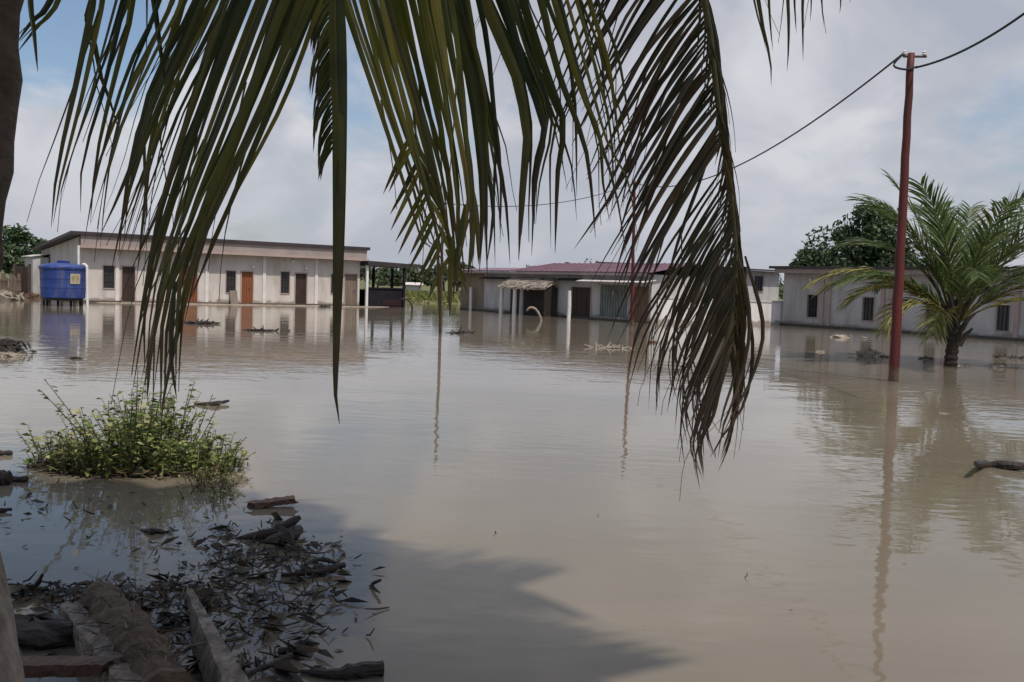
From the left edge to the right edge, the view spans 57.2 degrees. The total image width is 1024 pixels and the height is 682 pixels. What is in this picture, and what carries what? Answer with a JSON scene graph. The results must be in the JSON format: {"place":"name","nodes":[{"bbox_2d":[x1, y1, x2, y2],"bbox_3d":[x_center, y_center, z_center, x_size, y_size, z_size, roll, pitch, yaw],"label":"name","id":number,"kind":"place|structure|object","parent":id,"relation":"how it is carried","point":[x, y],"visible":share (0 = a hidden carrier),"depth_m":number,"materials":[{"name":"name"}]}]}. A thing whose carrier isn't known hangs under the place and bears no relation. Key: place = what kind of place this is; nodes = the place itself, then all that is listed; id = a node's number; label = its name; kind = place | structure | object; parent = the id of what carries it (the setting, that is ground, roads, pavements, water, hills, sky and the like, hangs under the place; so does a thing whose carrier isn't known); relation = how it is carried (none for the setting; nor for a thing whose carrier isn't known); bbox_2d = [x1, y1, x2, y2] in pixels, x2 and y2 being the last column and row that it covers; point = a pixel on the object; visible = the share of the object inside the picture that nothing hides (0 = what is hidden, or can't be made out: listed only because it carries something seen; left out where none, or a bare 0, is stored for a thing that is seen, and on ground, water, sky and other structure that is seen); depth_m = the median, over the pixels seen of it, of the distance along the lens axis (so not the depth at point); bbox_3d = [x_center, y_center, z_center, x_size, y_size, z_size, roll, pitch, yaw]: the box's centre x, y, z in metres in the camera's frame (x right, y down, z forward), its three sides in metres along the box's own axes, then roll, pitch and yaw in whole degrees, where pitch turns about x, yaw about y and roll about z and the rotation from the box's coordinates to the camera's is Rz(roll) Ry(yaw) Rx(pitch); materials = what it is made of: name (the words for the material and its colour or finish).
{"place":"outdoors","nodes":[
{"label":"outdoors","id":0,"kind":"place"},
{"bbox_2d":[96,302,382,306],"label":"mud bank","id":1,"kind":"structure","parent":0,"point":[244,304],"depth_m":52.39,"materials":[{"name":"brown soil"}]},
{"bbox_2d":[0,270,782,303],"bbox_3d":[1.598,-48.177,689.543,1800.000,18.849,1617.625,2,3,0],"label":"ground","id":2,"kind":"structure","parent":0,"point":[424,287],"depth_m":142.26,"materials":[{"name":"green plant"}]},
{"bbox_2d":[0,289,24,300],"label":"wrack heap","id":3,"kind":"object","parent":2,"relation":"on","point":[7,295],"visible":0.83,"depth_m":47.35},
{"bbox_2d":[2,252,24,274],"bbox_3d":[-35.154,-4.690,61.995,5.291,4.616,4.197,-1,4,-40],"label":"broadleaf tree","id":4,"kind":"object","parent":2,"relation":"on","point":[8,262],"visible":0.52,"depth_m":61.85,"materials":[{"name":"green plant"}]},
{"bbox_2d":[1,223,48,269],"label":"broadleaf tree","id":5,"kind":"object","parent":2,"relation":"on","point":[20,239],"visible":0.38,"depth_m":66.65,"materials":[{"name":"green plant"}]},
{"bbox_2d":[38,245,88,306],"bbox_3d":[-20.369,-2.733,42.609,2.031,3.250,2.031,0,4,-31],"label":"water tank","id":6,"kind":"object","parent":2,"relation":"on","point":[62,280],"visible":0.96,"depth_m":41.90,"materials":[{"name":"blue plastic"}]},
{"bbox_2d":[21,231,369,305],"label":"long house","id":7,"kind":"structure","parent":2,"relation":"on","point":[267,273],"depth_m":52.72,"materials":[{"name":"paint"}]},
{"bbox_2d":[102,265,114,288],"bbox_3d":[-20.974,-3.328,48.809,0.642,1.251,0.160,-1,4,-35],"label":"window","id":8,"kind":"structure","parent":7,"relation":"in","point":[108,280],"depth_m":48.84,"materials":[{"name":"black glass"}]},
{"bbox_2d":[120,265,136,300],"bbox_3d":[-20.204,-2.865,49.411,0.780,2.220,0.155,-1,4,-35],"label":"door","id":9,"kind":"structure","parent":7,"relation":"in","point":[126,270],"depth_m":49.41,"materials":[{"name":"brown wood"}]},
{"bbox_2d":[181,265,198,301],"bbox_3d":[-17.605,-2.973,51.254,0.920,2.388,0.155,-1,4,-35],"label":"door","id":10,"kind":"structure","parent":7,"relation":"in","point":[197,275],"depth_m":51.41,"materials":[{"name":"orange wood"}]},
{"bbox_2d":[225,270,236,292],"bbox_3d":[-15.749,-3.319,52.533,0.631,1.291,0.160,-1,4,-35],"label":"window","id":11,"kind":"structure","parent":7,"relation":"in","point":[230,284],"depth_m":52.58,"materials":[{"name":"black glass"}]},
{"bbox_2d":[240,270,253,302],"bbox_3d":[-15.011,-2.891,53.110,0.781,2.175,0.155,-1,4,-35],"label":"door","id":12,"kind":"structure","parent":7,"relation":"in","point":[246,283],"depth_m":53.14,"materials":[{"name":"orange wood"}]},
{"bbox_2d":[280,271,289,293],"bbox_3d":[-13.162,-3.386,54.370,0.617,1.333,0.160,-1,4,-35],"label":"window","id":13,"kind":"structure","parent":7,"relation":"in","point":[284,275],"depth_m":54.42,"materials":[{"name":"black glass"}]},
{"bbox_2d":[294,272,307,303],"bbox_3d":[-12.391,-2.922,54.974,0.826,2.189,0.155,-1,4,-35],"label":"door","id":14,"kind":"structure","parent":7,"relation":"in","point":[300,282],"depth_m":55.00,"materials":[{"name":"brown wood"}]},
{"bbox_2d":[330,274,332,293],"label":"window","id":15,"kind":"structure","parent":7,"relation":"in","point":[331,276],"depth_m":56.10,"materials":[{"name":"white glass"}]},
{"bbox_2d":[343,273,357,304],"bbox_3d":[-9.788,-2.974,56.825,0.930,2.246,0.155,-1,4,-35],"label":"door","id":16,"kind":"structure","parent":7,"relation":"in","point":[350,293],"depth_m":56.84,"materials":[{"name":"brown wood"}]},
{"bbox_2d":[359,261,421,306],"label":"open shed","id":17,"kind":"structure","parent":2,"relation":"on","point":[381,296],"depth_m":58.00,"materials":[{"name":"metal"}]},
{"bbox_2d":[1,258,783,298],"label":"wood","id":18,"kind":"object","parent":2,"relation":"on","point":[780,293],"visible":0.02,"depth_m":159.44,"materials":[{"name":"green plant"}]},
{"bbox_2d":[375,268,412,287],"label":"bushy tree","id":19,"kind":"object","parent":2,"relation":"on","point":[383,279],"visible":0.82,"depth_m":101.95,"materials":[{"name":"green plant"}]},
{"bbox_2d":[406,282,422,291],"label":"hut","id":20,"kind":"object","parent":2,"relation":"on","point":[412,285],"visible":0.5,"depth_m":99.87,"materials":[{"name":"white metal"}]},
{"bbox_2d":[439,225,443,332],"bbox_3d":[-2.233,-2.026,29.707,0.129,4.773,0.108,2,3,0],"label":"thin pole","id":21,"kind":"object","parent":2,"relation":"on","point":[440,330],"visible":0.27,"depth_m":29.70,"materials":[{"name":"red metal"}]},
{"bbox_2d":[430,269,455,291],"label":"bushy tree","id":22,"kind":"object","parent":2,"relation":"on","point":[434,272],"visible":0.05,"depth_m":105.09,"materials":[{"name":"green plant"}]},
{"bbox_2d":[432,261,473,292],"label":"bushy tree","id":23,"kind":"object","parent":2,"relation":"on","point":[445,274],"visible":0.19,"depth_m":98.96,"materials":[{"name":"green plant"}]},
{"bbox_2d":[498,276,557,316],"bbox_3d":[0.731,-2.202,51.593,1.341,2.726,4.479,-1,4,-35],"label":"thatched porch","id":24,"kind":"object","parent":2,"relation":"on","point":[526,292],"visible":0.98,"depth_m":51.63,"materials":[{"name":"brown wood"}]},
{"bbox_2d":[460,263,712,323],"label":"house","id":25,"kind":"structure","parent":2,"relation":"on","point":[589,300],"depth_m":48.94,"materials":[{"name":"grey paint"}]},
{"bbox_2d":[570,286,591,316],"bbox_3d":[3.611,-1.900,48.885,0.155,1.933,1.736,-1,4,-35],"label":"door","id":26,"kind":"structure","parent":25,"relation":"in","point":[582,295],"depth_m":48.90,"materials":[{"name":"brown wood"}]},
{"bbox_2d":[630,180,635,325],"bbox_3d":[5.308,-3.534,41.116,0.288,6.928,0.170,2,3,0],"label":"thin pole","id":27,"kind":"object","parent":2,"relation":"on","point":[632,268],"visible":0.43,"depth_m":41.08,"materials":[{"name":"metal"}]},
{"bbox_2d":[446,183,633,206],"bbox_3d":[1.578,-5.620,35.244,0.028,2.138,13.688,4,4,33],"label":"power cable","id":28,"kind":"object","parent":27,"relation":"attached to","point":[551,203],"visible":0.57,"depth_m":35.27,"materials":[{"name":"black rubber"}]},
{"bbox_2d":[596,262,778,300],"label":"grey house","id":29,"kind":"structure","parent":2,"relation":"on","point":[766,282],"depth_m":54.50,"materials":[{"name":"paint"}]},
{"bbox_2d":[753,275,763,292],"bbox_3d":[14.243,-3.309,54.316,0.751,0.985,0.160,0,4,-28],"label":"window","id":30,"kind":"structure","parent":29,"relation":"in","point":[758,279],"depth_m":54.40,"materials":[{"name":"black glass"}]},
{"bbox_2d":[657,297,782,324],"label":"yard wall","id":31,"kind":"structure","parent":2,"relation":"on","point":[772,311],"depth_m":47.82,"materials":[{"name":"white paint"}]},
{"bbox_2d":[712,267,746,323],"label":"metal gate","id":32,"kind":"structure","parent":31,"relation":"attached to","point":[745,270],"depth_m":46.76,"materials":[{"name":"grey metal"}]},
{"bbox_2d":[789,247,820,265],"bbox_3d":[20.216,-3.433,64.229,2.839,5.945,3.920,5,4,41],"label":"broadleaf tree","id":33,"kind":"object","parent":2,"relation":"on","point":[792,263],"visible":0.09,"depth_m":63.52,"materials":[{"name":"green plant"}]},
{"bbox_2d":[795,201,926,265],"bbox_3d":[22.813,-4.793,62.084,8.114,9.045,7.457,2,3,0],"label":"broadleaf tree","id":34,"kind":"object","parent":2,"relation":"on","point":[879,228],"visible":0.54,"depth_m":60.88,"materials":[{"name":"green plant"}]},
{"bbox_2d":[769,266,1023,340],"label":"pale house","id":35,"kind":"structure","parent":2,"relation":"on","point":[804,309],"depth_m":44.56,"materials":[{"name":"paint"}]},
{"bbox_2d":[806,294,818,317],"bbox_3d":[15.043,-1.749,46.936,0.160,1.206,0.709,-1,4,-35],"label":"window","id":36,"kind":"structure","parent":35,"relation":"in","point":[812,310],"depth_m":46.98,"materials":[{"name":"black glass"}]},
{"bbox_2d":[861,296,874,321],"bbox_3d":[16.866,-1.512,44.379,0.160,1.186,0.689,-1,4,-35],"label":"window","id":37,"kind":"structure","parent":35,"relation":"in","point":[869,302],"depth_m":44.45,"materials":[{"name":"black glass"}]},
{"bbox_2d":[924,300,937,325],"bbox_3d":[18.701,-1.235,41.806,0.160,1.123,0.623,-1,4,-35],"label":"window","id":38,"kind":"structure","parent":35,"relation":"in","point":[925,300],"depth_m":41.98,"materials":[{"name":"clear glass"}]},
{"bbox_2d":[994,304,1011,331],"bbox_3d":[20.541,-0.963,39.224,0.160,1.167,0.631,-1,4,-35],"label":"window","id":39,"kind":"structure","parent":35,"relation":"in","point":[1004,312],"depth_m":39.28,"materials":[{"name":"black glass"}]},
{"bbox_2d":[888,50,926,381],"bbox_3d":[7.488,-2.051,17.913,0.460,6.863,0.194,2,3,0],"label":"utility pole","id":40,"kind":"object","parent":2,"relation":"on","point":[895,349],"visible":0.96,"depth_m":17.85,"materials":[{"name":"metal"}]},
{"bbox_2d":[639,55,899,186],"bbox_3d":[6.358,-5.674,29.345,0.038,1.038,23.349,2,3,-5],"label":"power cable","id":41,"kind":"object","parent":40,"relation":"attached to","point":[870,79],"visible":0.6,"depth_m":21.62,"materials":[{"name":"black rubber"}]},
{"bbox_2d":[893,52,916,70],"bbox_3d":[7.410,-5.275,17.684,0.445,0.372,0.114,3,3,13],"label":"cable loop","id":42,"kind":"object","parent":40,"relation":"attached to","point":[897,59],"visible":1,"depth_m":17.68,"materials":[{"name":"black rubber"}]},
{"bbox_2d":[915,12,1023,68],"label":"power cable","id":43,"kind":"object","parent":40,"relation":"attached to","point":[982,40],"visible":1,"depth_m":15.50,"materials":[{"name":"black rubber"}]},
{"bbox_2d":[801,168,1023,365],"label":"coconut palm","id":44,"kind":"object","parent":2,"relation":"on","point":[961,276],"visible":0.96,"depth_m":22.35,"materials":[{"name":"green plant"}]},
{"bbox_2d":[370,287,460,303],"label":"meadow grass","id":45,"kind":"structure","parent":0,"point":[417,295],"depth_m":79.64,"materials":[{"name":"green plant"}]},
{"bbox_2d":[0,297,1023,681],"bbox_3d":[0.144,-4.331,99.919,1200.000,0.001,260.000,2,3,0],"label":"flood water","id":46,"kind":"structure","parent":0,"point":[500,497],"depth_m":7.12,"materials":[{"name":"brown liquid"}]},
{"bbox_2d":[0,508,11,512],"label":"floating stick","id":47,"kind":"object","parent":46,"relation":"on","point":[2,510],"visible":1,"depth_m":6.16,"materials":[{"name":"brown wood"}]},
{"bbox_2d":[0,450,12,455],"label":"floating stick","id":48,"kind":"object","parent":46,"relation":"on","point":[8,452],"visible":1,"depth_m":8.04,"materials":[{"name":"brown wood"}]},
{"bbox_2d":[0,470,13,485],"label":"driftwood log","id":49,"kind":"object","parent":46,"relation":"on","point":[6,477],"visible":0.92,"depth_m":6.94,"materials":[{"name":"brown wood"}]},
{"bbox_2d":[0,273,21,294],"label":"board fence","id":50,"kind":"object","parent":46,"relation":"on","point":[14,285],"visible":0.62,"depth_m":50.95,"materials":[{"name":"brown wood"}]},
{"bbox_2d":[0,552,24,681],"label":"wooden post","id":51,"kind":"object","parent":46,"relation":"on","point":[11,668],"visible":1,"depth_m":2.28,"materials":[{"name":"brown wood"}]},
{"bbox_2d":[0,351,32,356],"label":"wrack heap","id":52,"kind":"object","parent":46,"relation":"on","point":[9,354],"visible":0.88,"depth_m":17.10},
{"bbox_2d":[0,339,36,352],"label":"wrack heap","id":53,"kind":"object","parent":46,"relation":"on","point":[7,345],"visible":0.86,"depth_m":17.93,"materials":[{"name":"brown plant"}]},
{"bbox_2d":[13,476,28,482],"bbox_3d":[-3.705,1.047,7.076,0.108,0.068,0.067,2,3,0],"label":"driftwood log","id":54,"kind":"object","parent":46,"relation":"on","point":[22,479],"visible":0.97,"depth_m":7.05,"materials":[{"name":"brown wood"}]},
{"bbox_2d":[13,263,30,294],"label":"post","id":55,"kind":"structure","parent":46,"relation":"in","point":[24,272],"depth_m":52.67,"materials":[{"name":"brown wood"}]},
{"bbox_2d":[16,266,27,294],"bbox_3d":[-27.523,-3.171,52.741,0.680,2.050,0.080,2,3,0],"label":"door","id":56,"kind":"structure","parent":55,"relation":"in","point":[23,270],"depth_m":52.67,"materials":[{"name":"brown wood"}]},
{"bbox_2d":[20,290,41,298],"bbox_3d":[-26.651,-2.409,51.740,1.581,0.729,0.759,2,3,0],"label":"wrack heap","id":57,"kind":"object","parent":46,"relation":"on","point":[30,295],"visible":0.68,"depth_m":51.60,"materials":[{"name":"brown wood"}]},
{"bbox_2d":[14,611,74,649],"bbox_3d":[-2.067,1.260,4.059,0.508,0.159,0.296,2,3,0],"label":"leaf sheath","id":58,"kind":"object","parent":46,"relation":"on","point":[38,630],"visible":0.62,"depth_m":3.99,"materials":[{"name":"plant"}]},
{"bbox_2d":[58,601,142,681],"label":"timber beam","id":59,"kind":"structure","parent":46,"relation":"on","point":[84,641],"depth_m":3.78,"materials":[{"name":"wood"}]},
{"bbox_2d":[21,655,123,677],"bbox_3d":[-1.686,1.186,3.420,0.501,0.063,0.095,1,3,-11],"label":"short plank","id":60,"kind":"object","parent":59,"relation":"on","point":[61,666],"visible":0.84,"depth_m":3.40,"materials":[{"name":"brown wood"}]},
{"bbox_2d":[14,362,255,502],"bbox_3d":[-3.009,0.648,7.419,2.117,0.989,1.670,2,3,0],"label":"weed clump","id":61,"kind":"object","parent":46,"relation":"on","point":[141,443],"visible":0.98,"depth_m":7.48,"materials":[{"name":"green plant"}]},
{"bbox_2d":[56,570,230,681],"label":"palm log","id":62,"kind":"object","parent":46,"relation":"on","point":[141,644],"visible":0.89,"depth_m":3.71,"materials":[{"name":"brown wood"}]},
{"bbox_2d":[140,527,168,534],"bbox_3d":[-2.225,1.170,5.797,0.184,0.052,0.090,2,3,8],"label":"floating stick","id":63,"kind":"object","parent":46,"relation":"on","point":[152,530],"visible":1,"depth_m":5.76,"materials":[{"name":"brown wood"}]},
{"bbox_2d":[183,318,220,324],"bbox_3d":[-10.174,-0.581,30.808,1.298,0.351,0.588,2,3,9],"label":"wrack heap","id":64,"kind":"object","parent":46,"relation":"on","point":[203,322],"visible":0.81,"depth_m":30.63,"materials":[{"name":"plant"}]},
{"bbox_2d":[195,400,228,405],"bbox_3d":[-3.690,0.771,11.586,0.426,0.077,0.170,0,4,-29],"label":"driftwood log","id":65,"kind":"object","parent":46,"relation":"on","point":[214,403],"visible":0.76,"depth_m":11.52,"materials":[{"name":"brown wood"}]},
{"bbox_2d":[183,587,248,681],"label":"long plank","id":66,"kind":"object","parent":46,"relation":"on","point":[223,665],"visible":0.88,"depth_m":3.75,"materials":[{"name":"grey wood"}]},
{"bbox_2d":[229,291,237,303],"bbox_3d":[-15.513,-2.291,52.405,0.440,1.051,0.398,-1,4,-35],"label":"leaning board","id":67,"kind":"object","parent":46,"relation":"on","point":[233,297],"visible":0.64,"depth_m":52.41,"materials":[{"name":"brown wood"}]},
{"bbox_2d":[244,326,290,331],"bbox_3d":[-7.330,-0.319,27.948,1.388,0.340,0.623,2,3,0],"label":"wrack heap","id":68,"kind":"object","parent":46,"relation":"on","point":[261,329],"visible":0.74,"depth_m":27.81,"materials":[{"name":"plant"}]},
{"bbox_2d":[244,652,293,676],"bbox_3d":[-0.987,1.318,3.816,0.036,0.034,0.246,4,4,37],"label":"floating stick","id":69,"kind":"object","parent":46,"relation":"on","point":[268,665],"visible":0.83,"depth_m":3.79,"materials":[{"name":"brown wood"}]},
{"bbox_2d":[244,495,298,508],"bbox_3d":[-1.684,1.127,6.561,0.369,0.066,0.118,1,4,-22],"label":"driftwood plank","id":70,"kind":"object","parent":46,"relation":"on","point":[270,502],"visible":1,"depth_m":6.54,"materials":[{"name":"brown wood"}]},
{"bbox_2d":[264,525,303,543],"bbox_3d":[-1.380,1.196,5.710,0.262,0.138,0.147,-1,4,-36],"label":"driftwood log","id":71,"kind":"object","parent":46,"relation":"on","point":[294,533],"visible":0.73,"depth_m":5.67,"materials":[{"name":"brown wood"}]},
{"bbox_2d":[281,562,345,576],"bbox_3d":[-1.069,1.239,5.075,0.345,0.056,0.062,1,4,-22],"label":"floating stick","id":72,"kind":"object","parent":46,"relation":"on","point":[330,568],"visible":0.92,"depth_m":5.07,"materials":[{"name":"brown wood"}]},
{"bbox_2d":[300,660,383,680],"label":"driftwood log","id":73,"kind":"object","parent":46,"relation":"on","point":[358,670],"visible":0.99,"depth_m":3.77,"materials":[{"name":"brown wood"}]},
{"bbox_2d":[369,579,381,592],"bbox_3d":[-0.708,1.261,4.874,0.025,0.073,0.114,-1,4,-38],"label":"floating stick","id":74,"kind":"object","parent":46,"relation":"on","point":[372,586],"visible":1,"depth_m":4.87,"materials":[{"name":"brown wood"}]},
{"bbox_2d":[360,266,394,286],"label":"bushy tree","id":75,"kind":"object","parent":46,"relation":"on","point":[363,271],"visible":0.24,"depth_m":110.68,"materials":[{"name":"green plant"}]},
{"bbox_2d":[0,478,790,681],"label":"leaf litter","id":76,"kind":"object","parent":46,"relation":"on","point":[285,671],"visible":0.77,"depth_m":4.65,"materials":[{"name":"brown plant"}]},
{"bbox_2d":[29,573,43,589],"bbox_3d":[-2.336,1.186,4.627,0.138,0.118,0.039,4,4,33],"label":"floating stick","id":77,"kind":"object","parent":76,"relation":"on","point":[38,582],"visible":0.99,"depth_m":4.63,"materials":[{"name":"brown wood"}]},
{"bbox_2d":[235,515,301,539],"bbox_3d":[-1.494,1.145,5.765,0.385,0.149,0.110,2,3,0],"label":"driftwood log","id":78,"kind":"object","parent":76,"relation":"on","point":[287,523],"visible":0.83,"depth_m":5.73,"materials":[{"name":"brown wood"}]},
{"bbox_2d":[278,645,297,653],"bbox_3d":[-0.955,1.318,4.008,0.088,0.036,0.032,1,4,-15],"label":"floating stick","id":79,"kind":"object","parent":76,"relation":"on","point":[282,650],"visible":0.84,"depth_m":3.99,"materials":[{"name":"brown wood"}]},
{"bbox_2d":[300,557,344,567],"bbox_3d":[-1.047,1.235,5.227,0.258,0.043,0.101,2,3,0],"label":"floating stick","id":80,"kind":"object","parent":76,"relation":"on","point":[326,560],"visible":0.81,"depth_m":5.24,"materials":[{"name":"brown wood"}]},
{"bbox_2d":[378,263,417,288],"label":"bushy tree","id":81,"kind":"object","parent":46,"relation":"on","point":[410,277],"visible":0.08,"depth_m":117.95,"materials":[{"name":"green plant"}]},
{"bbox_2d":[401,298,412,312],"bbox_3d":[-5.443,-1.688,48.625,0.644,1.083,0.098,2,3,0],"label":"bent branch","id":82,"kind":"object","parent":46,"relation":"in","point":[408,300],"visible":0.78,"depth_m":48.57,"materials":[{"name":"brown wood"}]},
{"bbox_2d":[395,268,432,285],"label":"bushy tree","id":83,"kind":"object","parent":46,"relation":"on","point":[411,272],"visible":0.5,"depth_m":106.43,"materials":[{"name":"green plant"}]},
{"bbox_2d":[0,0,840,500],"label":"coconut palm","id":84,"kind":"object","parent":46,"relation":"on","point":[288,22],"visible":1,"depth_m":2.24,"materials":[{"name":"green plant"}]},
{"bbox_2d":[412,264,447,289],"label":"bushy tree","id":85,"kind":"object","parent":46,"relation":"on","point":[435,265],"visible":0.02,"depth_m":117.96,"materials":[{"name":"green plant"}]},
{"bbox_2d":[445,326,474,333],"bbox_3d":[-1.644,-0.262,30.214,1.042,0.454,0.451,2,3,0],"label":"wrack heap","id":86,"kind":"object","parent":46,"relation":"on","point":[462,332],"visible":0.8,"depth_m":30.17,"materials":[{"name":"plant"}]},
{"bbox_2d":[469,287,471,309],"bbox_3d":[-2.509,-2.307,56.855,0.195,1.897,0.179,3,3,11],"label":"post","id":87,"kind":"object","parent":46,"relation":"in","point":[470,298],"visible":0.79,"depth_m":56.78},
{"bbox_2d":[526,306,541,320],"bbox_3d":[1.032,-1.124,43.556,0.783,0.961,0.120,2,3,0],"label":"bent pipe","id":88,"kind":"object","parent":46,"relation":"in","point":[536,310],"visible":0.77,"depth_m":43.50,"materials":[{"name":"beige plastic"}]},
{"bbox_2d":[567,291,570,320],"bbox_3d":[2.692,-1.414,44.409,0.195,1.935,0.179,3,3,11],"label":"post","id":89,"kind":"object","parent":46,"relation":"in","point":[569,307],"visible":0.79,"depth_m":44.32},
{"bbox_2d":[584,342,634,348],"bbox_3d":[2.635,0.164,25.360,1.403,0.294,0.519,2,3,0],"label":"wrack heap","id":90,"kind":"object","parent":46,"relation":"on","point":[601,346],"visible":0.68,"depth_m":25.27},
{"bbox_2d":[831,334,866,337],"bbox_3d":[13.009,-0.139,36.333,1.502,0.306,0.493,2,3,0],"label":"wrack heap","id":91,"kind":"object","parent":46,"relation":"on","point":[840,336],"visible":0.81,"depth_m":36.19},
{"bbox_2d":[847,348,884,356],"bbox_3d":[9.591,0.398,25.374,1.026,0.455,0.422,2,3,0],"label":"wrack heap","id":92,"kind":"object","parent":46,"relation":"on","point":[868,352],"visible":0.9,"depth_m":25.29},
{"bbox_2d":[974,460,1023,469],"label":"driftwood log","id":93,"kind":"object","parent":46,"relation":"on","point":[1006,465],"visible":0.96,"depth_m":8.94,"materials":[{"name":"brown wood"}]},
{"bbox_2d":[984,363,1019,367],"bbox_3d":[11.900,0.634,22.790,0.859,0.194,0.246,2,3,0],"label":"wrack heap","id":94,"kind":"object","parent":46,"relation":"on","point":[998,366],"visible":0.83,"depth_m":22.74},
{"bbox_2d":[992,354,1023,358],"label":"wrack heap","id":95,"kind":"object","parent":46,"relation":"on","point":[1013,357],"visible":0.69,"depth_m":26.63,"materials":[{"name":"plant"}]},
{"bbox_2d":[2,0,1023,283],"label":"sky","id":96,"kind":"structure","parent":0,"point":[967,116],"materials":[{"name":"grey"}]}
]}

